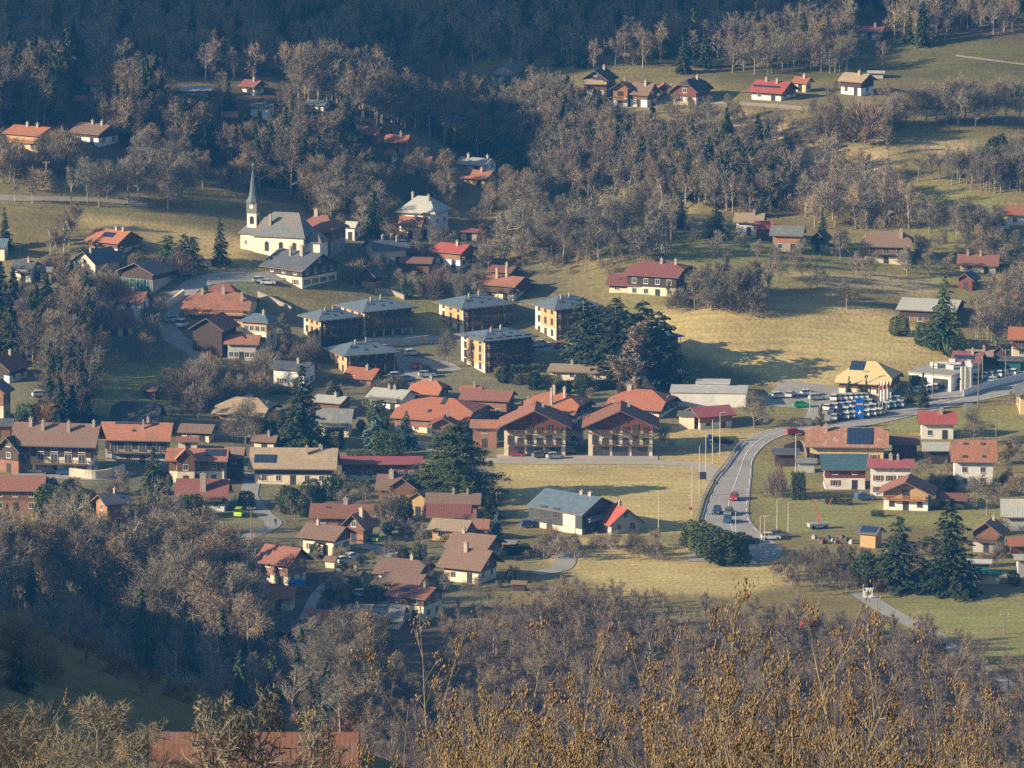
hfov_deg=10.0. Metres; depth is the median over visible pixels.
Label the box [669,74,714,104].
house
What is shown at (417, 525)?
shrub
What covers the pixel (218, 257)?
spruce tree
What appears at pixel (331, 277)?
window
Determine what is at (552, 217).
fruit tree
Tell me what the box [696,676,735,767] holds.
seed shrub
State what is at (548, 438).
window
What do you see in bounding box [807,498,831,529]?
loader crane
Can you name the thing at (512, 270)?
house
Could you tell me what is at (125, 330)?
window
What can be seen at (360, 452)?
hedge
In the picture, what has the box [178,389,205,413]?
shrub
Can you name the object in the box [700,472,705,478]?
road sign
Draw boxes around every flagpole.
[879,382,881,401]
[882,382,885,407]
[886,381,889,408]
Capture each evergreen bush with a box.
[13,402,40,421]
[32,482,66,517]
[45,476,59,498]
[53,489,77,517]
[62,477,81,490]
[79,487,96,512]
[155,469,172,493]
[178,493,202,516]
[238,490,255,506]
[249,416,267,433]
[263,419,277,434]
[275,484,300,514]
[296,495,314,516]
[300,478,320,493]
[307,486,326,502]
[309,541,327,558]
[321,475,344,500]
[322,587,336,600]
[324,427,344,448]
[326,384,342,395]
[340,563,348,570]
[348,592,354,599]
[355,555,362,563]
[356,419,366,430]
[363,584,376,597]
[363,592,376,604]
[366,399,386,418]
[367,411,378,425]
[370,430,403,455]
[374,591,382,600]
[378,416,389,428]
[381,521,394,534]
[389,504,405,522]
[393,497,413,519]
[396,547,408,557]
[401,552,414,559]
[411,542,427,559]
[422,464,450,488]
[495,365,510,382]
[504,571,515,582]
[510,366,518,375]
[525,371,541,390]
[547,380,568,393]
[564,380,572,392]
[573,373,589,390]
[616,385,625,392]
[678,518,709,547]
[687,521,723,550]
[694,524,733,557]
[700,531,751,566]
[847,550,886,587]
[888,314,909,335]
[913,320,937,346]
[921,536,937,552]
[943,333,966,356]
[944,475,957,491]
[986,132,1011,156]
[1006,570,1020,585]
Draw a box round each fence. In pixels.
[117,195,179,204]
[783,440,806,457]
[789,418,811,425]
[963,373,1023,396]
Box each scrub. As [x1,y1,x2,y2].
[0,475,414,731]
[52,267,169,368]
[71,471,532,604]
[124,334,342,442]
[282,179,495,293]
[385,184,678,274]
[436,572,687,666]
[649,93,894,163]
[816,229,1023,278]
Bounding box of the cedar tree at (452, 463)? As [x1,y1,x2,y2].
[404,424,513,495]
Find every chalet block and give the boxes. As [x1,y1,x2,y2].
[497,396,572,455]
[581,396,659,455]
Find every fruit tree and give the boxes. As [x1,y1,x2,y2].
[52,624,71,643]
[58,633,70,650]
[70,685,80,697]
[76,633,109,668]
[137,682,147,694]
[138,672,150,684]
[175,679,188,692]
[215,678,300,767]
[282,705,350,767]
[310,549,322,560]
[330,600,338,609]
[332,489,350,502]
[353,253,362,263]
[357,401,367,414]
[360,487,375,503]
[366,550,375,561]
[393,269,406,286]
[406,271,422,288]
[414,523,427,542]
[427,230,444,244]
[442,571,453,585]
[446,230,459,243]
[468,280,485,293]
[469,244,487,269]
[470,573,481,588]
[484,207,525,260]
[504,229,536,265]
[505,565,515,573]
[514,223,540,258]
[521,218,541,246]
[532,531,552,558]
[539,204,567,246]
[547,534,563,558]
[560,195,605,252]
[566,537,585,560]
[594,176,634,228]
[601,532,621,550]
[613,530,622,543]
[620,190,644,225]
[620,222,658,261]
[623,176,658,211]
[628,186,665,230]
[630,542,646,559]
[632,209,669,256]
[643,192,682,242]
[647,526,661,541]
[649,540,664,559]
[653,425,675,451]
[683,215,697,233]
[684,265,707,305]
[687,225,703,240]
[687,261,714,281]
[687,275,700,301]
[696,284,716,310]
[700,216,710,230]
[704,236,721,253]
[713,229,727,247]
[715,270,727,300]
[724,221,735,234]
[734,233,750,248]
[750,237,762,257]
[750,283,766,307]
[763,246,777,263]
[771,243,782,259]
[784,245,800,265]
[792,238,808,254]
[802,261,829,289]
[829,231,853,259]
[845,251,862,274]
[893,243,911,269]
[897,252,914,274]
[912,235,928,255]
[924,457,933,468]
[938,252,954,275]
[938,460,952,476]
[952,475,965,490]
[953,227,973,253]
[976,233,997,253]
[984,232,1002,254]
[986,225,1013,251]
[996,245,1011,264]
[1002,441,1017,460]
[1003,460,1012,472]
[1006,390,1018,406]
[1011,434,1022,458]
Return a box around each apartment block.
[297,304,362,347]
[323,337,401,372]
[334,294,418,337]
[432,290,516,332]
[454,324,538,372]
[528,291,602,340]
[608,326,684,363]
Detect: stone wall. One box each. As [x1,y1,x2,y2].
[257,291,291,312]
[375,288,404,299]
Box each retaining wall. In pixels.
[69,464,124,478]
[164,289,184,309]
[367,335,428,344]
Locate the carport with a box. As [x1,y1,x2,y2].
[502,540,519,550]
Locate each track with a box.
[0,194,148,205]
[603,100,820,110]
[661,204,736,232]
[901,542,1020,577]
[956,55,1023,64]
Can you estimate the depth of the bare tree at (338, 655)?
1127.48 m
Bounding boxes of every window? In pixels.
[6,452,10,458]
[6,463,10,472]
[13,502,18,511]
[25,453,30,462]
[25,464,31,469]
[28,492,33,497]
[28,502,33,508]
[36,464,45,470]
[37,447,43,451]
[37,453,43,462]
[51,447,57,451]
[51,454,57,462]
[64,447,71,452]
[64,454,71,463]
[77,466,86,469]
[78,102,82,108]
[78,448,84,452]
[78,454,84,463]
[110,443,117,451]
[111,454,116,459]
[115,505,119,510]
[123,328,127,335]
[124,443,131,451]
[126,454,130,459]
[139,443,145,452]
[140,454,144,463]
[147,392,151,398]
[153,443,159,452]
[183,464,188,470]
[194,315,202,318]
[199,434,204,441]
[211,463,215,468]
[211,474,216,478]
[213,502,218,507]
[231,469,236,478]
[239,352,243,359]
[255,326,259,331]
[261,475,266,480]
[264,241,268,250]
[275,600,280,610]
[276,475,280,480]
[277,378,285,383]
[278,576,283,584]
[280,627,285,638]
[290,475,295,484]
[292,242,295,249]
[292,279,298,284]
[304,279,309,284]
[304,475,309,480]
[306,543,312,549]
[312,278,317,283]
[319,475,323,481]
[321,276,326,281]
[321,329,327,338]
[321,339,327,347]
[328,329,334,334]
[328,339,334,346]
[329,275,334,280]
[335,328,341,333]
[335,338,341,344]
[338,519,343,525]
[342,327,348,332]
[342,337,348,343]
[343,540,348,547]
[347,356,354,364]
[347,471,351,476]
[348,232,351,239]
[349,318,356,324]
[349,326,356,334]
[351,520,355,526]
[351,533,355,542]
[357,356,364,363]
[357,471,361,476]
[366,320,372,329]
[366,330,372,337]
[367,355,374,362]
[367,471,372,476]
[375,311,382,318]
[375,320,382,328]
[375,330,382,336]
[376,354,383,362]
[378,364,383,370]
[385,310,391,317]
[385,319,391,327]
[385,329,391,334]
[387,353,393,360]
[387,363,393,370]
[390,404,394,410]
[394,318,401,323]
[394,328,401,333]
[404,308,410,315]
[404,317,410,325]
[404,327,410,332]
[408,230,412,238]
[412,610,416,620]
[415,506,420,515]
[423,229,426,237]
[438,531,442,536]
[451,260,455,267]
[451,571,455,577]
[464,306,471,315]
[464,316,471,325]
[464,326,471,331]
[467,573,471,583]
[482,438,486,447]
[483,307,490,313]
[483,315,490,323]
[486,338,493,347]
[486,346,493,355]
[486,355,493,364]
[486,363,493,372]
[493,314,499,321]
[496,337,502,346]
[496,354,502,363]
[496,409,500,414]
[502,313,508,321]
[505,344,512,353]
[508,424,512,432]
[508,435,513,443]
[508,446,523,455]
[514,335,521,344]
[514,343,521,352]
[514,352,521,361]
[517,426,522,432]
[517,438,522,443]
[524,345,530,351]
[527,424,532,432]
[527,435,532,444]
[527,446,541,455]
[533,516,538,526]
[536,427,541,432]
[536,438,541,444]
[540,505,545,515]
[545,446,560,453]
[546,424,551,432]
[546,436,551,444]
[546,518,551,529]
[553,507,557,517]
[556,438,561,444]
[557,310,563,317]
[557,319,563,328]
[557,330,563,339]
[565,309,571,316]
[565,318,571,327]
[586,509,590,520]
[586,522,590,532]
[592,424,597,432]
[592,435,597,443]
[593,446,608,455]
[593,507,598,518]
[593,521,597,530]
[602,426,607,432]
[602,438,607,443]
[612,424,617,432]
[612,435,617,444]
[612,446,627,455]
[616,524,621,530]
[617,91,622,98]
[622,427,627,432]
[622,438,627,444]
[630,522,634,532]
[631,446,647,455]
[632,436,638,444]
[633,424,637,432]
[642,438,648,444]
[655,279,659,284]
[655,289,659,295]
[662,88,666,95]
[746,227,750,235]
[762,232,766,240]
[815,244,819,250]
[830,480,839,485]
[851,480,856,489]
[854,88,857,95]
[869,247,875,253]
[870,454,878,458]
[873,475,882,480]
[873,486,880,492]
[883,248,888,253]
[886,475,895,481]
[889,500,894,506]
[902,489,909,498]
[903,501,908,510]
[912,376,926,385]
[917,501,922,507]
[927,430,932,435]
[933,378,947,388]
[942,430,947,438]
[962,467,966,472]
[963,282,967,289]
[980,467,985,472]
[983,543,988,552]
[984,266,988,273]
[1018,341,1023,347]
[1019,349,1023,354]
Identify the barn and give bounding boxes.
[149,732,359,767]
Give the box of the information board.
[837,405,841,412]
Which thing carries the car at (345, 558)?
on the ground at (808, 334)
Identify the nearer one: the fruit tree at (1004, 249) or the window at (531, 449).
the window at (531, 449)
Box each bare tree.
[0,148,9,182]
[0,297,26,332]
[0,507,55,604]
[0,514,32,614]
[0,514,42,609]
[0,526,30,596]
[0,564,6,587]
[0,622,23,659]
[0,699,84,767]
[0,701,26,767]
[2,149,22,180]
[4,504,43,596]
[7,560,27,607]
[10,138,21,155]
[11,620,40,648]
[12,519,70,598]
[16,298,42,323]
[25,541,67,605]
[31,133,53,155]
[31,512,96,584]
[33,540,78,612]
[34,693,139,767]
[37,311,79,349]
[40,294,59,315]
[40,307,73,345]
[42,491,111,588]
[44,154,63,177]
[46,512,75,572]
[50,265,61,279]
[51,230,62,254]
[52,250,74,273]
[52,302,94,329]
[54,144,72,161]
[54,210,76,230]
[57,251,70,264]
[58,509,107,574]
[58,530,117,625]
[59,213,74,240]
[59,268,83,304]
[60,509,94,580]
[66,165,80,203]
[68,201,85,230]
[69,505,116,581]
[70,157,111,202]
[70,318,83,337]
[77,716,192,767]
[83,285,115,325]
[84,167,116,206]
[85,521,153,618]
[87,512,115,579]
[88,536,145,626]
[92,299,119,334]
[94,269,129,304]
[94,278,110,299]
[94,647,103,663]
[96,160,120,197]
[97,263,113,274]
[107,157,137,199]
[108,517,143,604]
[114,470,128,487]
[115,154,143,191]
[116,612,135,649]
[117,483,130,491]
[118,557,181,626]
[121,150,145,202]
[123,152,155,198]
[124,129,158,165]
[124,517,138,556]
[124,552,144,626]
[126,253,140,263]
[131,554,151,601]
[132,507,192,567]
[132,513,164,604]
[133,250,149,262]
[136,512,167,562]
[137,504,143,519]
[137,546,161,605]
[140,122,164,159]
[140,539,221,649]
[140,545,192,590]
[142,518,178,571]
[143,138,187,190]
[143,159,185,204]
[143,548,209,613]
[144,148,163,195]
[149,529,182,594]
[154,143,187,167]
[154,510,190,559]
[155,506,218,552]
[156,125,185,148]
[156,368,177,390]
[157,148,169,163]
[157,159,198,203]
[157,575,207,632]
[160,141,179,161]
[160,493,170,505]
[161,552,190,593]
[162,165,175,210]
[165,515,206,563]
[169,150,199,200]
[175,136,192,160]
[176,555,229,631]
[177,690,254,767]
[178,556,206,652]
[182,384,194,404]
[182,559,251,647]
[183,149,209,169]
[183,685,192,694]
[185,519,249,575]
[188,560,284,649]
[192,150,213,189]
[192,554,228,624]
[194,379,217,411]
[199,370,218,396]
[201,551,244,629]
[201,578,226,620]
[208,529,229,550]
[213,164,236,195]
[213,359,229,383]
[219,525,245,569]
[220,393,265,443]
[221,556,263,595]
[221,562,248,636]
[223,568,252,645]
[226,163,251,196]
[226,591,275,667]
[228,152,249,183]
[232,373,246,396]
[239,140,259,183]
[243,571,277,618]
[244,151,276,187]
[280,613,325,671]
[294,635,361,695]
[295,155,329,195]
[302,622,346,659]
[308,604,362,653]
[310,171,341,205]
[312,173,347,216]
[315,602,384,646]
[318,644,349,686]
[319,621,366,669]
[324,159,373,209]
[331,625,391,687]
[334,642,357,688]
[336,665,371,699]
[337,162,373,214]
[345,247,358,260]
[348,185,368,214]
[348,489,361,502]
[349,265,360,284]
[351,160,378,193]
[351,613,386,662]
[352,639,376,676]
[353,192,385,223]
[359,622,383,669]
[361,654,396,700]
[365,160,396,199]
[367,486,408,534]
[368,667,388,695]
[369,180,401,222]
[374,612,395,655]
[375,612,399,668]
[377,253,388,266]
[378,505,388,518]
[386,258,398,271]
[386,649,404,683]
[399,146,434,185]
[401,526,410,536]
[411,239,421,248]
[422,243,430,254]
[423,173,446,198]
[425,231,438,245]
[428,168,459,197]
[432,148,455,181]
[433,170,456,202]
[436,326,457,366]
[441,155,467,185]
[441,163,466,192]
[452,283,466,296]
[464,270,482,292]
[469,262,486,285]
[482,182,500,214]
[495,164,519,194]
[496,163,513,184]
[496,199,540,247]
[497,181,533,211]
[498,172,525,201]
[499,169,517,201]
[510,176,536,216]
[517,168,552,206]
[519,166,538,206]
[523,213,559,252]
[524,185,548,219]
[530,150,553,192]
[538,150,571,192]
[539,168,570,198]
[541,144,580,197]
[545,200,562,254]
[545,203,584,244]
[550,203,598,259]
[555,195,567,231]
[556,211,571,263]
[562,183,582,208]
[565,158,586,191]
[576,161,603,203]
[578,206,623,263]
[579,237,590,271]
[580,230,593,260]
[585,194,631,242]
[607,152,649,192]
[609,193,637,235]
[609,231,618,264]
[620,210,635,241]
[628,185,650,237]
[634,152,670,198]
[641,164,668,204]
[643,165,667,198]
[654,209,671,256]
[662,92,683,115]
[664,281,670,295]
[665,169,681,199]
[666,206,677,249]
[680,93,703,120]
[686,105,701,119]
[688,279,699,310]
[692,270,732,310]
[698,95,720,120]
[701,270,727,300]
[711,262,725,279]
[711,274,733,310]
[714,252,731,274]
[715,111,724,128]
[717,265,747,307]
[720,275,744,310]
[722,101,742,124]
[723,93,739,114]
[730,264,752,282]
[733,107,750,124]
[733,279,741,312]
[734,269,745,302]
[735,390,777,427]
[737,258,763,286]
[741,269,765,300]
[746,112,762,126]
[747,290,766,311]
[748,274,755,305]
[750,259,764,281]
[750,264,765,309]
[759,459,791,498]
[760,251,788,282]
[762,263,774,306]
[764,111,784,140]
[780,135,792,151]
[782,131,802,155]
[791,253,814,278]
[807,97,827,117]
[816,94,853,133]
[824,78,839,101]
[832,279,865,308]
[835,226,848,247]
[858,253,879,283]
[859,125,871,149]
[872,111,895,144]
[877,81,899,98]
[879,102,902,136]
[885,91,908,124]
[887,86,923,126]
[899,86,930,121]
[908,83,943,122]
[909,193,929,227]
[911,459,927,474]
[913,195,940,232]
[913,537,920,551]
[914,233,932,260]
[917,249,939,274]
[921,83,952,123]
[924,544,933,553]
[929,227,949,251]
[932,202,953,229]
[934,82,961,124]
[936,74,972,125]
[944,79,968,119]
[944,194,966,225]
[945,205,970,239]
[949,72,984,120]
[950,200,985,238]
[953,198,972,233]
[956,78,994,125]
[956,405,994,439]
[962,198,981,230]
[965,206,990,241]
[966,203,985,232]
[966,475,981,494]
[968,89,995,121]
[968,471,1003,514]
[970,237,981,253]
[973,225,986,249]
[980,79,1013,123]
[981,215,999,242]
[982,203,1008,231]
[989,74,1023,122]
[989,546,1000,564]
[1002,79,1023,123]
[1009,230,1023,254]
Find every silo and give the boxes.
[960,366,963,390]
[964,367,968,388]
[969,367,972,386]
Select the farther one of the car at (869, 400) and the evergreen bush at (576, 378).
the evergreen bush at (576, 378)
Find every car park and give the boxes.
[396,358,462,372]
[760,380,878,409]
[805,404,926,420]
[899,375,1021,401]
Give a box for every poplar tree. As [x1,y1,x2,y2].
[276,313,293,352]
[538,168,543,191]
[586,174,599,206]
[598,159,610,192]
[611,156,628,196]
[630,154,643,206]
[678,158,696,209]
[884,130,891,156]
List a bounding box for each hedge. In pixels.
[266,387,291,394]
[340,478,371,489]
[346,448,371,455]
[347,575,361,592]
[365,586,388,599]
[506,543,530,555]
[509,363,546,373]
[513,373,562,384]
[515,542,537,560]
[585,377,628,390]
[713,436,733,444]
[790,470,806,499]
[824,495,852,504]
[870,509,883,516]
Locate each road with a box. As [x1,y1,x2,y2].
[237,470,281,540]
[298,573,345,619]
[352,544,431,560]
[372,334,572,351]
[395,352,429,384]
[416,440,729,480]
[528,539,576,574]
[688,389,1013,560]
[850,592,1021,691]
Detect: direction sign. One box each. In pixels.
[708,434,711,447]
[863,588,872,597]
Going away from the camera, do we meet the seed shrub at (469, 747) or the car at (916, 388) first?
the seed shrub at (469, 747)
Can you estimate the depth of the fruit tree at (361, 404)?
1408.41 m
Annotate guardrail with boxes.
[694,440,742,520]
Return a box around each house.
[0,238,11,260]
[0,348,31,382]
[0,379,14,417]
[0,418,15,437]
[0,435,28,473]
[0,475,48,512]
[2,121,60,151]
[10,256,40,282]
[11,416,105,473]
[38,266,53,282]
[68,119,123,146]
[72,246,123,278]
[73,95,87,109]
[77,74,106,93]
[84,225,143,251]
[91,487,131,526]
[98,416,176,465]
[108,309,136,336]
[108,401,166,422]
[113,286,152,321]
[116,250,127,262]
[140,384,161,399]
[165,448,230,481]
[174,447,196,477]
[174,472,232,510]
[176,436,199,447]
[177,423,218,441]
[179,86,211,96]
[180,284,260,326]
[188,312,240,357]
[209,283,240,291]
[211,397,282,424]
[221,111,238,123]
[223,334,261,360]
[224,446,246,478]
[238,76,267,94]
[238,309,280,352]
[247,98,277,120]
[248,444,339,484]
[250,430,280,446]
[256,543,313,585]
[259,244,343,288]
[262,586,298,610]
[270,357,318,387]
[270,618,302,638]
[296,518,356,555]
[303,99,333,110]
[303,608,365,635]
[307,207,349,256]
[308,497,375,525]
[312,391,354,408]
[315,408,355,436]
[338,456,422,479]
[340,506,378,542]
[340,564,366,582]
[341,363,386,385]
[345,221,360,240]
[345,604,409,628]
[357,265,385,289]
[359,122,386,143]
[361,233,410,264]
[365,383,419,410]
[370,553,438,578]
[374,468,425,499]
[379,571,433,588]
[383,131,411,155]
[383,150,398,162]
[383,580,447,621]
[386,473,421,502]
[390,397,494,435]
[394,191,451,237]
[397,212,425,239]
[398,256,435,273]
[403,152,433,176]
[408,374,452,398]
[408,489,426,515]
[424,488,482,518]
[426,504,472,521]
[426,518,472,540]
[428,410,460,443]
[430,239,477,268]
[436,540,504,583]
[443,526,507,555]
[457,152,499,171]
[458,166,497,188]
[458,389,518,417]
[459,227,479,240]
[459,380,483,391]
[469,419,498,447]
[472,518,491,533]
[478,266,534,300]
[486,261,521,275]
[487,58,524,84]
[518,384,596,422]
[525,488,615,534]
[527,402,563,412]
[546,359,610,380]
[566,423,584,444]
[580,64,618,96]
[583,76,607,96]
[597,499,645,534]
[604,383,681,417]
[605,273,639,292]
[610,76,631,108]
[622,257,695,296]
[628,79,660,106]
[657,82,671,95]
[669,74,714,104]
[677,410,696,428]
[684,404,736,429]
[733,209,766,235]
[747,76,799,100]
[754,221,774,241]
[769,225,805,252]
[771,448,799,466]
[791,73,814,91]
[795,458,817,472]
[805,423,888,462]
[807,229,831,251]
[819,454,869,489]
[837,69,877,95]
[855,22,886,39]
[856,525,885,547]
[861,228,913,264]
[867,70,885,78]
[867,453,914,495]
[876,474,937,510]
[889,435,919,457]
[895,297,966,324]
[917,407,956,438]
[920,442,949,463]
[935,492,968,509]
[949,440,996,487]
[950,347,986,371]
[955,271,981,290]
[956,250,1000,273]
[965,345,994,364]
[967,559,991,571]
[968,514,1009,552]
[970,569,1003,583]
[992,344,1009,364]
[996,356,1023,370]
[1004,206,1023,224]
[1006,537,1023,556]
[1008,327,1023,355]
[1012,381,1023,413]
[1012,554,1023,576]
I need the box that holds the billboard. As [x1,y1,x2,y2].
[964,403,972,408]
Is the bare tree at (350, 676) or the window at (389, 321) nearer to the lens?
the bare tree at (350, 676)
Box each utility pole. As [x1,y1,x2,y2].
[197,181,203,208]
[247,507,254,539]
[975,357,982,405]
[993,409,999,477]
[1000,613,1008,633]
[1002,349,1009,376]
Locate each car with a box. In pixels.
[32,390,43,396]
[42,466,56,473]
[56,467,68,474]
[164,315,179,321]
[198,259,211,265]
[252,276,263,282]
[260,278,275,284]
[338,555,355,563]
[345,552,358,557]
[352,588,363,596]
[388,371,402,378]
[397,374,415,380]
[404,348,421,355]
[410,362,421,368]
[418,370,435,376]
[510,450,523,456]
[519,519,538,527]
[531,450,546,457]
[532,340,543,346]
[536,339,550,345]
[546,451,564,458]
[553,341,569,348]
[565,446,575,452]
[567,442,576,448]
[572,438,584,444]
[712,505,721,513]
[723,506,733,515]
[723,515,731,522]
[729,491,738,500]
[741,535,759,542]
[761,532,780,539]
[770,391,786,398]
[771,529,789,536]
[785,390,796,397]
[785,427,804,434]
[793,400,810,407]
[800,389,818,395]
[800,618,819,625]
[808,393,826,399]
[823,403,831,409]
[827,408,835,414]
[830,393,836,400]
[830,413,837,420]
[831,402,838,407]
[837,393,842,400]
[837,412,843,419]
[842,393,847,399]
[843,406,849,411]
[843,411,850,418]
[845,401,851,405]
[847,393,852,399]
[849,405,855,410]
[850,410,855,417]
[851,392,857,399]
[856,492,875,499]
[858,392,863,397]
[863,392,870,398]
[864,404,870,408]
[864,409,869,416]
[865,398,872,403]
[870,403,876,407]
[870,408,876,415]
[873,397,879,402]
[876,407,887,414]
[877,402,883,407]
[883,401,890,408]
[890,400,897,407]
[893,395,902,400]
[897,399,905,406]
[913,386,920,392]
[927,384,933,390]
[933,383,938,389]
[973,372,980,378]
[981,371,987,377]
[986,376,999,381]
[988,370,995,376]
[995,370,1002,376]
[1002,369,1009,375]
[1010,368,1019,374]
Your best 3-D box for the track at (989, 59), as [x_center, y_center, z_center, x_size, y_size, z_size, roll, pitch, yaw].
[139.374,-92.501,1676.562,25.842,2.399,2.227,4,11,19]
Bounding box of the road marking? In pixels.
[705,389,1011,541]
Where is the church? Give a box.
[237,164,329,255]
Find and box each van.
[177,318,189,326]
[234,506,244,516]
[371,533,380,540]
[419,364,436,372]
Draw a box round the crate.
[820,539,826,543]
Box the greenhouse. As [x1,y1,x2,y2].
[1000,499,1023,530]
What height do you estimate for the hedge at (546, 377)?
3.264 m
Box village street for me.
[155,271,284,367]
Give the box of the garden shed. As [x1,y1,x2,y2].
[510,580,528,590]
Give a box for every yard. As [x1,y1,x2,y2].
[12,470,136,479]
[496,455,657,459]
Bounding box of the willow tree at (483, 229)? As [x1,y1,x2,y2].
[477,223,489,244]
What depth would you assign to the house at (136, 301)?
1459.78 m
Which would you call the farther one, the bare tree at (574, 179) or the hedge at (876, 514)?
the bare tree at (574, 179)
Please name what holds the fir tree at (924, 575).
on the ground at (808, 334)
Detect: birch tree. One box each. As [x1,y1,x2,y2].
[10,175,18,196]
[27,179,36,203]
[44,225,55,251]
[58,223,70,251]
[63,216,74,245]
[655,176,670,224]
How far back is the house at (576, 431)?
1381.36 m
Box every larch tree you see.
[604,320,661,388]
[814,402,824,426]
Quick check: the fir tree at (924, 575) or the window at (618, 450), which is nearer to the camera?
the fir tree at (924, 575)
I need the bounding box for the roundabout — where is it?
[703,545,776,562]
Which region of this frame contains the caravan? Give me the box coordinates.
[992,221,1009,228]
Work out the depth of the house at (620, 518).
1284.78 m
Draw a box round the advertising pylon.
[856,398,863,418]
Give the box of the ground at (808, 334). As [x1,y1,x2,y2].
[0,0,1023,767]
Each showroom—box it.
[834,360,903,396]
[907,358,980,390]
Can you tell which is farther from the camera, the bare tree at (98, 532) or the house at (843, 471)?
the house at (843, 471)
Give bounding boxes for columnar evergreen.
[155,235,184,262]
[177,234,198,263]
[182,236,204,267]
[407,278,414,297]
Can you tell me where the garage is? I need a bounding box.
[323,556,339,567]
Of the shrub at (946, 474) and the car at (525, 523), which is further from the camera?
the shrub at (946, 474)
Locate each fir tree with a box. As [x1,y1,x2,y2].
[0,642,44,695]
[495,128,526,171]
[549,42,566,67]
[576,377,587,398]
[703,200,731,241]
[840,546,857,577]
[907,556,937,595]
[919,275,960,355]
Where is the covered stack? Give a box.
[290,578,305,585]
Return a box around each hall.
[115,256,183,293]
[670,384,747,406]
[695,378,730,385]
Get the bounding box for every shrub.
[0,133,20,174]
[0,133,34,177]
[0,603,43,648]
[0,714,145,767]
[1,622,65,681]
[13,643,68,683]
[15,149,53,180]
[16,621,58,655]
[25,167,58,190]
[26,732,132,767]
[31,688,82,767]
[32,397,55,422]
[33,141,75,178]
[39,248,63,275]
[44,126,93,164]
[48,482,69,503]
[72,636,85,648]
[102,658,125,675]
[104,481,119,492]
[105,650,121,660]
[116,653,133,672]
[130,665,147,680]
[143,251,165,260]
[144,666,160,681]
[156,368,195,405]
[162,683,184,699]
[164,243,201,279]
[171,362,220,404]
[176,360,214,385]
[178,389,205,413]
[180,348,216,381]
[182,695,192,703]
[190,358,227,383]
[190,496,212,516]
[195,384,226,406]
[204,350,217,370]
[212,375,238,401]
[229,355,245,368]
[237,416,250,428]
[239,378,267,398]
[243,354,271,376]
[246,369,276,395]
[250,345,275,360]
[251,350,279,378]
[265,410,283,430]
[273,343,287,360]
[273,352,284,360]
[278,408,296,420]
[279,343,293,353]
[283,354,296,360]
[285,342,315,364]
[286,489,308,505]
[292,705,487,767]
[294,336,326,362]
[295,333,321,352]
[316,595,333,609]
[327,572,343,586]
[329,544,346,555]
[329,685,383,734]
[336,592,346,603]
[337,257,367,283]
[345,711,487,767]
[347,561,357,569]
[348,612,536,767]
[362,256,389,276]
[364,379,384,398]
[367,576,385,588]
[377,518,393,530]
[378,377,397,388]
[389,552,399,557]
[392,371,411,388]
[396,520,413,535]
[406,240,428,256]
[407,603,574,767]
[412,521,423,530]
[414,274,443,299]
[421,611,581,767]
[423,266,450,290]
[423,556,430,561]
[424,688,566,767]
[435,263,453,279]
[436,616,692,767]
[438,272,470,298]
[466,685,560,767]
[466,716,516,767]
[468,704,588,767]
[491,366,501,376]
[496,736,512,765]
[510,374,520,384]
[519,631,665,767]
[521,622,693,767]
[533,524,567,551]
[537,716,580,767]
[539,378,550,388]
[546,375,565,389]
[557,538,577,554]
[564,532,582,549]
[568,733,688,767]
[579,686,661,767]
[580,371,599,390]
[586,387,594,396]
[587,533,609,549]
[621,528,647,553]
[622,382,638,390]
[623,700,679,767]
[637,376,651,389]
[637,732,671,767]
[639,597,905,767]
[641,538,664,556]
[641,711,704,767]
[644,577,923,767]
[651,573,800,767]
[662,286,689,309]
[666,605,955,767]
[668,288,691,306]
[694,580,874,767]
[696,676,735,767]
[697,678,808,767]
[704,277,744,310]
[725,280,772,317]
[733,670,850,767]
[739,696,904,767]
[804,102,849,140]
[813,594,931,767]
[819,611,970,767]
[839,125,856,140]
[840,99,898,143]
[842,98,878,131]
[844,95,866,114]
[867,701,969,767]
[869,705,915,767]
[874,104,907,132]
[875,576,888,592]
[892,687,996,767]
[905,683,1013,767]
[908,548,925,561]
[926,472,944,491]
[933,697,976,767]
[934,468,956,490]
[934,643,1023,767]
[960,744,979,767]
[965,714,995,767]
[976,552,994,567]
[986,515,1011,534]
[988,541,1007,557]
[993,446,1010,465]
[995,483,1012,497]
[998,468,1014,483]
[1001,473,1023,493]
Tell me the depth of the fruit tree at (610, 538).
1261.98 m
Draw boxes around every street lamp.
[658,496,658,533]
[699,446,699,495]
[712,419,712,463]
[760,515,766,545]
[764,515,770,547]
[788,502,790,531]
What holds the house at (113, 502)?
on the ground at (808, 334)
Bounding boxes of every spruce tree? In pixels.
[0,207,14,250]
[133,447,173,509]
[210,216,231,267]
[240,109,250,129]
[254,109,265,132]
[274,366,330,447]
[359,180,384,238]
[458,480,466,492]
[471,468,485,505]
[479,481,503,519]
[524,42,536,69]
[547,296,603,363]
[565,307,612,369]
[576,297,636,373]
[601,300,687,386]
[627,310,693,391]
[675,192,690,229]
[755,191,768,216]
[816,208,830,245]
[845,376,852,392]
[863,377,870,396]
[868,515,923,597]
[903,375,916,402]
[913,373,930,407]
[915,497,984,601]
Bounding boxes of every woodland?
[0,0,1023,80]
[0,28,395,212]
[0,260,118,423]
[280,37,481,148]
[335,575,1023,767]
[462,63,795,216]
[479,74,625,111]
[714,7,892,74]
[768,542,886,594]
[769,134,922,229]
[906,128,1023,192]
[963,260,1023,347]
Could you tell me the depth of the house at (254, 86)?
1614.35 m
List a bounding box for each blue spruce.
[359,407,390,450]
[396,410,421,451]
[489,510,503,537]

